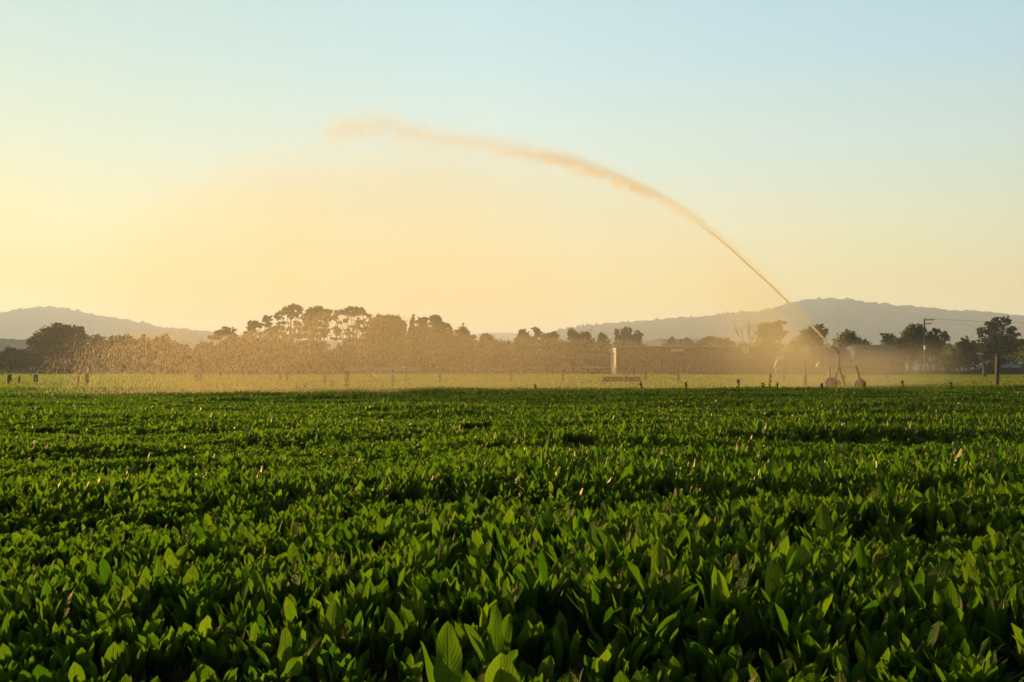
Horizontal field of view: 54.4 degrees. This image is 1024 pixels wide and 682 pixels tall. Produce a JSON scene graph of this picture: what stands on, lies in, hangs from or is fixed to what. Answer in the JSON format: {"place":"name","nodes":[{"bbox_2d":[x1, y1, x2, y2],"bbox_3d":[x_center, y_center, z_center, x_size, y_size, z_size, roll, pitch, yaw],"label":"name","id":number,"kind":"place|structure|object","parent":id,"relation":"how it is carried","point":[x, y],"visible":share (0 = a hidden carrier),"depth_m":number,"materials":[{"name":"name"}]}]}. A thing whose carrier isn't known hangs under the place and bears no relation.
{"place":"outdoors","nodes":[
{"label":"outdoors","id":0,"kind":"place"},
{"bbox_2d":[0,338,147,368],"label":"hill","id":1,"kind":"structure","parent":0,"point":[14,343],"depth_m":843.85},
{"bbox_2d":[0,305,366,367],"bbox_3d":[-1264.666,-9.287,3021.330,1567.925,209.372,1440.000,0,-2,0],"label":"hill","id":2,"kind":"structure","parent":0,"point":[20,324],"depth_m":2903.92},
{"bbox_2d":[0,368,970,373],"bbox_3d":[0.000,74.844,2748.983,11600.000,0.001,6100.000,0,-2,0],"label":"ground","id":3,"kind":"structure","parent":0,"point":[489,372],"depth_m":269.77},
{"bbox_2d":[0,346,31,361],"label":"broadleaf tree","id":4,"kind":"object","parent":3,"relation":"on","point":[10,352],"visible":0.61,"depth_m":213.26,"materials":[{"name":"green plant"}]},
{"bbox_2d":[3,356,44,371],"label":"bush","id":5,"kind":"object","parent":3,"relation":"on","point":[26,363],"visible":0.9,"depth_m":207.47,"materials":[{"name":"green plant"}]},
{"bbox_2d":[26,322,92,373],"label":"gum tree","id":6,"kind":"object","parent":3,"relation":"on","point":[60,345],"visible":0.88,"depth_m":209.07,"materials":[{"name":"green plant"}]},
{"bbox_2d":[73,350,116,373],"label":"bush","id":7,"kind":"object","parent":3,"relation":"on","point":[88,359],"visible":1,"depth_m":205.02,"materials":[{"name":"green plant"}]},
{"bbox_2d":[83,333,110,373],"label":"broadleaf tree","id":8,"kind":"object","parent":3,"relation":"on","point":[97,343],"visible":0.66,"depth_m":214.89,"materials":[{"name":"green plant"}]},
{"bbox_2d":[94,353,130,372],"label":"bush","id":9,"kind":"object","parent":3,"relation":"on","point":[115,366],"visible":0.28,"depth_m":212.57,"materials":[{"name":"green plant"}]},
{"bbox_2d":[105,335,126,372],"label":"broadleaf tree","id":10,"kind":"object","parent":3,"relation":"on","point":[113,347],"visible":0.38,"depth_m":218.44,"materials":[{"name":"green plant"}]},
{"bbox_2d":[113,350,148,372],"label":"bush","id":11,"kind":"object","parent":3,"relation":"on","point":[123,359],"visible":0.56,"depth_m":210.18,"materials":[{"name":"green plant"}]},
{"bbox_2d":[119,333,143,373],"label":"broadleaf tree","id":12,"kind":"object","parent":3,"relation":"on","point":[130,346],"visible":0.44,"depth_m":220.96,"materials":[{"name":"green plant"}]},
{"bbox_2d":[134,334,163,372],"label":"broadleaf tree","id":13,"kind":"object","parent":3,"relation":"on","point":[148,345],"visible":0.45,"depth_m":223.96,"materials":[{"name":"green plant"}]},
{"bbox_2d":[133,352,168,372],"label":"bush","id":14,"kind":"object","parent":3,"relation":"on","point":[142,360],"visible":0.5,"depth_m":208.42,"materials":[{"name":"green plant"}]},
{"bbox_2d":[152,334,178,370],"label":"broadleaf tree","id":15,"kind":"object","parent":3,"relation":"on","point":[168,346],"visible":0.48,"depth_m":226.88,"materials":[{"name":"green plant"}]},
{"bbox_2d":[151,350,194,373],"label":"bush","id":16,"kind":"object","parent":3,"relation":"on","point":[181,360],"visible":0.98,"depth_m":206.13,"materials":[{"name":"green plant"}]},
{"bbox_2d":[173,344,193,372],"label":"broadleaf tree","id":17,"kind":"object","parent":3,"relation":"on","point":[180,347],"visible":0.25,"depth_m":224.73,"materials":[{"name":"green plant"}]},
{"bbox_2d":[177,354,211,370],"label":"bush","id":18,"kind":"object","parent":3,"relation":"on","point":[192,364],"visible":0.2,"depth_m":213.54,"materials":[{"name":"green plant"}]},
{"bbox_2d":[193,326,248,373],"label":"gum tree","id":19,"kind":"object","parent":3,"relation":"on","point":[232,342],"visible":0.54,"depth_m":221.18,"materials":[{"name":"green plant"}]},
{"bbox_2d":[237,315,289,372],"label":"gum tree","id":20,"kind":"object","parent":3,"relation":"on","point":[274,341],"visible":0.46,"depth_m":234.71,"materials":[{"name":"green plant"}]},
{"bbox_2d":[274,303,309,371],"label":"gum tree","id":21,"kind":"object","parent":3,"relation":"on","point":[288,311],"visible":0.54,"depth_m":239.96,"materials":[{"name":"green plant"}]},
{"bbox_2d":[0,368,608,373],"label":"undergrowth","id":22,"kind":"object","parent":3,"relation":"on","point":[167,371],"visible":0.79,"depth_m":203.87,"materials":[{"name":"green plant"}]},
{"bbox_2d":[294,305,332,372],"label":"gum tree","id":23,"kind":"object","parent":3,"relation":"on","point":[312,317],"visible":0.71,"depth_m":237.33,"materials":[{"name":"green plant"}]},
{"bbox_2d":[329,306,371,372],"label":"gum tree","id":24,"kind":"object","parent":3,"relation":"on","point":[349,347],"visible":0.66,"depth_m":238.75,"materials":[{"name":"green plant"}]},
{"bbox_2d":[355,313,412,372],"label":"broadleaf tree","id":25,"kind":"object","parent":3,"relation":"on","point":[386,332],"visible":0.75,"depth_m":224.22,"materials":[{"name":"green plant"}]},
{"bbox_2d":[407,314,414,369],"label":"pine tree","id":26,"kind":"object","parent":3,"relation":"on","point":[411,322],"visible":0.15,"depth_m":227.79,"materials":[{"name":"green plant"}]},
{"bbox_2d":[406,316,438,373],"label":"pine tree","id":27,"kind":"object","parent":3,"relation":"on","point":[419,340],"visible":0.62,"depth_m":222.77,"materials":[{"name":"green plant"}]},
{"bbox_2d":[428,314,456,372],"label":"pine tree","id":28,"kind":"object","parent":3,"relation":"on","point":[442,335],"visible":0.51,"depth_m":225.32,"materials":[{"name":"green plant"}]},
{"bbox_2d":[453,322,467,336],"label":"broadleaf tree","id":29,"kind":"object","parent":3,"relation":"on","point":[462,329],"visible":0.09,"depth_m":227.60,"materials":[{"name":"green plant"}]},
{"bbox_2d":[447,333,477,373],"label":"broadleaf tree","id":30,"kind":"object","parent":3,"relation":"on","point":[462,343],"visible":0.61,"depth_m":220.96,"materials":[{"name":"green plant"}]},
{"bbox_2d":[474,332,498,372],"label":"broadleaf tree","id":31,"kind":"object","parent":3,"relation":"on","point":[483,344],"visible":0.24,"depth_m":226.45,"materials":[{"name":"green plant"}]},
{"bbox_2d":[483,338,519,373],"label":"tree","id":32,"kind":"object","parent":3,"relation":"on","point":[494,347],"visible":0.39,"depth_m":214.78,"materials":[{"name":"green plant"}]},
{"bbox_2d":[512,331,541,373],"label":"broadleaf tree","id":33,"kind":"object","parent":3,"relation":"on","point":[526,341],"visible":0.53,"depth_m":220.55,"materials":[{"name":"green plant"}]},
{"bbox_2d":[513,326,542,372],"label":"gum tree","id":34,"kind":"object","parent":3,"relation":"on","point":[537,332],"visible":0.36,"depth_m":225.01,"materials":[{"name":"green plant"}]},
{"bbox_2d":[539,331,566,369],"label":"broadleaf tree","id":35,"kind":"object","parent":3,"relation":"on","point":[550,341],"visible":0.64,"depth_m":226.95,"materials":[{"name":"green plant"}]},
{"bbox_2d":[497,349,609,373],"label":"hedge","id":36,"kind":"object","parent":3,"relation":"on","point":[544,351],"visible":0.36,"depth_m":211.82,"materials":[{"name":"green plant"}]},
{"bbox_2d":[563,327,586,353],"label":"broadleaf tree","id":37,"kind":"object","parent":3,"relation":"on","point":[575,342],"visible":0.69,"depth_m":225.36,"materials":[{"name":"green plant"}]},
{"bbox_2d":[580,329,594,352],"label":"broadleaf tree","id":38,"kind":"object","parent":3,"relation":"on","point":[587,335],"visible":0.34,"depth_m":228.13,"materials":[{"name":"green plant"}]},
{"bbox_2d":[590,332,611,353],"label":"broadleaf tree","id":39,"kind":"object","parent":3,"relation":"on","point":[603,339],"visible":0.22,"depth_m":225.34,"materials":[{"name":"green plant"}]},
{"bbox_2d":[609,326,646,345],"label":"gum tree","id":40,"kind":"object","parent":3,"relation":"on","point":[626,337],"visible":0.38,"depth_m":230.74,"materials":[{"name":"green plant"}]},
{"bbox_2d":[662,336,676,345],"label":"broadleaf tree","id":41,"kind":"object","parent":3,"relation":"on","point":[671,341],"visible":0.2,"depth_m":328.84,"materials":[{"name":"green plant"}]},
{"bbox_2d":[677,337,693,345],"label":"broadleaf tree","id":42,"kind":"object","parent":3,"relation":"on","point":[686,341],"visible":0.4,"depth_m":358.57,"materials":[{"name":"green plant"}]},
{"bbox_2d":[692,336,729,345],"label":"gum tree","id":43,"kind":"object","parent":3,"relation":"on","point":[717,341],"visible":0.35,"depth_m":340.09,"materials":[{"name":"green plant"}]},
{"bbox_2d":[720,338,736,345],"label":"gum tree","id":44,"kind":"object","parent":3,"relation":"on","point":[731,343],"visible":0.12,"depth_m":344.77,"materials":[{"name":"green plant"}]},
{"bbox_2d":[782,341,801,356],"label":"broadleaf tree","id":45,"kind":"object","parent":3,"relation":"on","point":[792,345],"visible":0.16,"depth_m":207.88,"materials":[{"name":"green plant"}]},
{"bbox_2d":[789,324,831,348],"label":"broadleaf tree","id":46,"kind":"object","parent":3,"relation":"on","point":[810,335],"visible":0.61,"depth_m":211.54,"materials":[{"name":"green plant"}]},
{"bbox_2d":[832,329,863,362],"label":"broadleaf tree","id":47,"kind":"object","parent":3,"relation":"on","point":[846,338],"visible":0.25,"depth_m":212.86,"materials":[{"name":"green plant"}]},
{"bbox_2d":[860,339,872,344],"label":"broadleaf tree","id":48,"kind":"object","parent":3,"relation":"on","point":[865,342],"visible":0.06,"depth_m":211.65,"materials":[{"name":"green plant"}]},
{"bbox_2d":[877,333,908,358],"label":"broadleaf tree","id":49,"kind":"object","parent":3,"relation":"on","point":[899,344],"visible":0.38,"depth_m":202.81,"materials":[{"name":"green plant"}]},
{"bbox_2d":[894,323,933,373],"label":"broadleaf tree","id":50,"kind":"object","parent":3,"relation":"on","point":[913,335],"visible":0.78,"depth_m":206.22,"materials":[{"name":"green plant"}]},
{"bbox_2d":[920,328,950,372],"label":"broadleaf tree","id":51,"kind":"object","parent":3,"relation":"on","point":[937,343],"visible":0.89,"depth_m":205.68,"materials":[{"name":"green plant"}]},
{"bbox_2d":[950,342,964,370],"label":"broadleaf tree","id":52,"kind":"object","parent":3,"relation":"on","point":[957,344],"visible":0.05,"depth_m":213.79,"materials":[{"name":"green plant"}]},
{"bbox_2d":[957,336,978,373],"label":"broadleaf tree","id":53,"kind":"object","parent":3,"relation":"on","point":[965,347],"visible":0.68,"depth_m":205.29,"materials":[{"name":"green plant"}]},
{"bbox_2d":[1008,338,1023,354],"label":"broadleaf tree","id":54,"kind":"object","parent":3,"relation":"on","point":[1018,353],"visible":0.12,"depth_m":209.71,"materials":[{"name":"green plant"}]},
{"bbox_2d":[473,332,538,349],"bbox_3d":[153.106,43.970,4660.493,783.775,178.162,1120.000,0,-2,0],"label":"mountain","id":55,"kind":"structure","parent":0,"point":[510,337],"depth_m":4584.39,"materials":[{"name":"beige"}]},
{"bbox_2d":[0,409,1023,681],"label":"crop soil","id":56,"kind":"structure","parent":0,"point":[590,653],"depth_m":4.41,"materials":[{"name":"black soil"}]},
{"bbox_2d":[245,627,321,680],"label":"dock plant","id":57,"kind":"object","parent":56,"relation":"on","point":[289,663],"visible":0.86,"depth_m":3.91,"materials":[{"name":"green plant"}]},
{"bbox_2d":[420,621,463,681],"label":"dock plant","id":58,"kind":"object","parent":56,"relation":"on","point":[447,667],"visible":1,"depth_m":3.37,"materials":[{"name":"green plant"}]},
{"bbox_2d":[464,604,517,664],"bbox_3d":[-0.084,1.220,3.846,0.213,0.368,0.226,0,-2,0],"label":"dock plant","id":59,"kind":"object","parent":56,"relation":"on","point":[499,632],"visible":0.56,"depth_m":3.92,"materials":[{"name":"green plant"}]},
{"bbox_2d":[485,653,521,681],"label":"dock plant","id":60,"kind":"object","parent":56,"relation":"on","point":[501,668],"visible":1,"depth_m":3.21,"materials":[{"name":"green plant"}]},
{"bbox_2d":[0,480,1023,681],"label":"crop leaves","id":61,"kind":"object","parent":56,"relation":"on","point":[634,585],"visible":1,"depth_m":4.79,"materials":[{"name":"green plant"}]},
{"bbox_2d":[0,384,1023,519],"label":"crop leaves","id":62,"kind":"object","parent":56,"relation":"on","point":[712,443],"visible":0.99,"depth_m":14.68,"materials":[{"name":"green plant"}]},
{"bbox_2d":[558,671,577,681],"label":"dock plant","id":63,"kind":"object","parent":56,"relation":"on","point":[569,676],"visible":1,"depth_m":3.40,"materials":[{"name":"green plant"}]},
{"bbox_2d":[720,521,760,555],"bbox_3d":[1.403,1.264,5.813,0.326,0.384,0.273,1,-2,-35],"label":"dock plant","id":64,"kind":"object","parent":56,"relation":"on","point":[743,534],"visible":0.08,"depth_m":5.92,"materials":[{"name":"green plant"}]},
{"bbox_2d":[799,503,848,544],"bbox_3d":[2.068,1.277,6.569,0.271,0.398,0.283,-1,-2,32],"label":"dock plant","id":65,"kind":"object","parent":56,"relation":"on","point":[824,522],"visible":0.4,"depth_m":6.60,"materials":[{"name":"green plant"}]},
{"bbox_2d":[0,383,1023,389],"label":"rank grass","id":66,"kind":"structure","parent":0,"point":[913,386],"depth_m":58.86,"materials":[{"name":"green plant"}]},
{"bbox_2d":[0,373,1023,387],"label":"pasture","id":67,"kind":"structure","parent":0,"point":[480,382],"depth_m":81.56,"materials":[{"name":"green plant"}]},
{"bbox_2d":[85,374,88,383],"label":"fence post","id":68,"kind":"object","parent":67,"relation":"on","point":[86,378],"visible":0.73,"depth_m":75.96,"materials":[{"name":"brown wood"}]},
{"bbox_2d":[194,372,197,381],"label":"fence post","id":69,"kind":"object","parent":67,"relation":"on","point":[196,377],"visible":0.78,"depth_m":89.10,"materials":[{"name":"brown wood"}]},
{"bbox_2d":[323,370,325,382],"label":"fence post","id":70,"kind":"object","parent":67,"relation":"on","point":[324,376],"visible":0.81,"depth_m":82.04,"materials":[{"name":"brown wood"}]},
{"bbox_2d":[343,371,350,386],"bbox_3d":[-8.378,2.079,50.492,0.485,1.146,0.559,0,-2,0],"label":"tall weed","id":71,"kind":"object","parent":67,"relation":"on","point":[346,379],"visible":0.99,"depth_m":50.40,"materials":[{"name":"brown plant"}]},
{"bbox_2d":[344,367,421,373],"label":"rail fence","id":72,"kind":"object","parent":67,"relation":"on","point":[363,370],"visible":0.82,"depth_m":199.80,"materials":[{"name":"brown wood"}]},
{"bbox_2d":[391,370,394,382],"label":"fence post","id":73,"kind":"object","parent":67,"relation":"on","point":[392,376],"visible":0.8,"depth_m":84.71,"materials":[{"name":"brown wood"}]},
{"bbox_2d":[438,369,440,381],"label":"fence post","id":74,"kind":"object","parent":67,"relation":"on","point":[439,376],"visible":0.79,"depth_m":84.72,"materials":[{"name":"brown wood"}]},
{"bbox_2d":[424,367,508,373],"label":"rail fence","id":75,"kind":"object","parent":67,"relation":"on","point":[460,369],"visible":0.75,"depth_m":200.81,"materials":[{"name":"brown wood"}]},
{"bbox_2d":[510,368,512,381],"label":"fence post","id":76,"kind":"object","parent":67,"relation":"on","point":[511,378],"visible":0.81,"depth_m":90.67,"materials":[{"name":"brown wood"}]},
{"bbox_2d":[553,354,608,373],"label":"open shelter","id":77,"kind":"object","parent":67,"relation":"on","point":[569,365],"visible":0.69,"depth_m":201.78,"materials":[{"name":"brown wood"}]},
{"bbox_2d":[602,377,640,381],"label":"water trough","id":78,"kind":"object","parent":67,"relation":"on","point":[620,379],"visible":0.88,"depth_m":88.79,"materials":[{"name":"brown wood"}]},
{"bbox_2d":[644,368,646,379],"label":"fence post","id":79,"kind":"object","parent":67,"relation":"on","point":[645,374],"visible":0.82,"depth_m":105.49,"materials":[{"name":"brown wood"}]},
{"bbox_2d":[676,367,678,379],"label":"fence post","id":80,"kind":"object","parent":67,"relation":"on","point":[677,373],"visible":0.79,"depth_m":95.70,"materials":[{"name":"brown wood"}]},
{"bbox_2d":[608,346,767,374],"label":"brown shed","id":81,"kind":"structure","parent":67,"relation":"on","point":[631,360],"depth_m":185.91,"materials":[{"name":"beige metal"}]},
{"bbox_2d":[742,347,747,352],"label":"window","id":82,"kind":"structure","parent":81,"relation":"in","point":[744,349],"depth_m":185.87,"materials":[{"name":"beige"}]},
{"bbox_2d":[731,320,768,345],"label":"bare tree","id":83,"kind":"object","parent":67,"relation":"on","point":[749,327],"visible":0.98,"depth_m":189.86,"materials":[{"name":"brown plant"}]},
{"bbox_2d":[754,319,788,373],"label":"broadleaf tree","id":84,"kind":"object","parent":67,"relation":"on","point":[777,332],"visible":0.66,"depth_m":195.68,"materials":[{"name":"green plant"}]},
{"bbox_2d":[773,360,782,367],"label":"calf hutch","id":85,"kind":"object","parent":67,"relation":"on","point":[778,363],"visible":0.98,"depth_m":159.46,"materials":[{"name":"grey plastic"}]},
{"bbox_2d":[782,350,804,373],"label":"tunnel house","id":86,"kind":"structure","parent":67,"relation":"on","point":[790,358],"depth_m":184.91,"materials":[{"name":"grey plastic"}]},
{"bbox_2d":[803,363,806,385],"bbox_3d":[18.136,2.275,61.584,0.294,1.845,0.239,0,-2,0],"label":"fence post","id":87,"kind":"object","parent":67,"relation":"on","point":[804,375],"visible":0.77,"depth_m":61.50,"materials":[{"name":"brown wood"}]},
{"bbox_2d":[815,362,823,366],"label":"calf hutch","id":88,"kind":"object","parent":67,"relation":"on","point":[819,364],"visible":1,"depth_m":149.46,"materials":[{"name":"grey plastic"}]},
{"bbox_2d":[793,346,850,374],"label":"tunnel house","id":89,"kind":"structure","parent":67,"relation":"on","point":[812,356],"depth_m":180.66,"materials":[{"name":"grey plastic"}]},
{"bbox_2d":[836,345,905,374],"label":"tunnel house","id":90,"kind":"structure","parent":67,"relation":"on","point":[870,359],"depth_m":176.70,"materials":[{"name":"grey plastic"}]},
{"bbox_2d":[768,371,976,373],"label":"undergrowth","id":91,"kind":"object","parent":67,"relation":"on","point":[970,372],"visible":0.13,"depth_m":201.59,"materials":[{"name":"green plant"}]},
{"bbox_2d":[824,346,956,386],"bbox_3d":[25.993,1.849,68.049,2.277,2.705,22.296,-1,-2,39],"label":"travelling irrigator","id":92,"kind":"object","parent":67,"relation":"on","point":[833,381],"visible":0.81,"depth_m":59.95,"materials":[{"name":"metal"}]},
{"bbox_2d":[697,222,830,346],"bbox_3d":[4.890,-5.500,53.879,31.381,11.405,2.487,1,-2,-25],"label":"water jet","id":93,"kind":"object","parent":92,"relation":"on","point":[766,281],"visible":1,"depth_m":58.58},
{"bbox_2d":[923,318,934,373],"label":"utility pole","id":94,"kind":"object","parent":67,"relation":"on","point":[926,333],"visible":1,"depth_m":187.89,"materials":[{"name":"brown wood"}]},
{"bbox_2d":[939,342,959,373],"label":"tree","id":95,"kind":"object","parent":67,"relation":"on","point":[951,349],"visible":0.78,"depth_m":195.53,"materials":[{"name":"green plant"}]},
{"bbox_2d":[930,362,989,373],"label":"rail fence","id":96,"kind":"object","parent":67,"relation":"on","point":[960,368],"visible":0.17,"depth_m":198.84,"materials":[{"name":"brown wood"}]},
{"bbox_2d":[917,352,1009,373],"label":"hedge","id":97,"kind":"object","parent":67,"relation":"on","point":[952,357],"visible":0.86,"depth_m":193.73,"materials":[{"name":"green plant"}]},
{"bbox_2d":[982,365,985,376],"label":"fence post","id":98,"kind":"object","parent":67,"relation":"on","point":[984,370],"visible":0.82,"depth_m":139.71,"materials":[{"name":"brown wood"}]},
{"bbox_2d":[994,355,998,384],"bbox_3d":[30.016,2.021,61.585,0.317,2.352,0.251,0,-2,0],"label":"fence post","id":99,"kind":"object","parent":67,"relation":"on","point":[996,369],"visible":0.77,"depth_m":61.51,"materials":[{"name":"brown wood"}]},
{"bbox_2d":[970,316,1023,373],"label":"broadleaf tree","id":100,"kind":"object","parent":67,"relation":"on","point":[995,344],"visible":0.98,"depth_m":191.61,"materials":[{"name":"green plant"}]},
{"bbox_2d":[1015,345,1023,367],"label":"broadleaf tree","id":101,"kind":"object","parent":67,"relation":"on","point":[1021,356],"visible":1,"depth_m":186.17,"materials":[{"name":"green plant"}]},
{"bbox_2d":[0,0,1023,367],"label":"sky","id":102,"kind":"structure","parent":0,"point":[489,166],"materials":[{"name":"blue"}]},
{"bbox_2d":[536,297,1023,367],"bbox_3d":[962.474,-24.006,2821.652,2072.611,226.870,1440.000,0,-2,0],"label":"hills","id":103,"kind":"structure","parent":0,"point":[870,322],"depth_m":2602.54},
{"bbox_2d":[643,338,1004,368],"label":"hill","id":104,"kind":"structure","parent":0,"point":[657,342],"depth_m":1011.27,"materials":[{"name":"beige"}]},
{"bbox_2d":[951,355,1019,373],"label":"terrain","id":105,"kind":"structure","parent":0,"point":[1008,359],"depth_m":202.43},
{"bbox_2d":[986,370,1023,373],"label":"ground","id":106,"kind":"structure","parent":0,"point":[1010,372],"depth_m":190.41,"materials":[{"name":"grey"}]},
{"bbox_2d":[1000,362,1023,369],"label":"parked car","id":107,"kind":"object","parent":106,"relation":"on","point":[1015,365],"visible":0.96,"depth_m":192.21,"materials":[{"name":"grey paint"}]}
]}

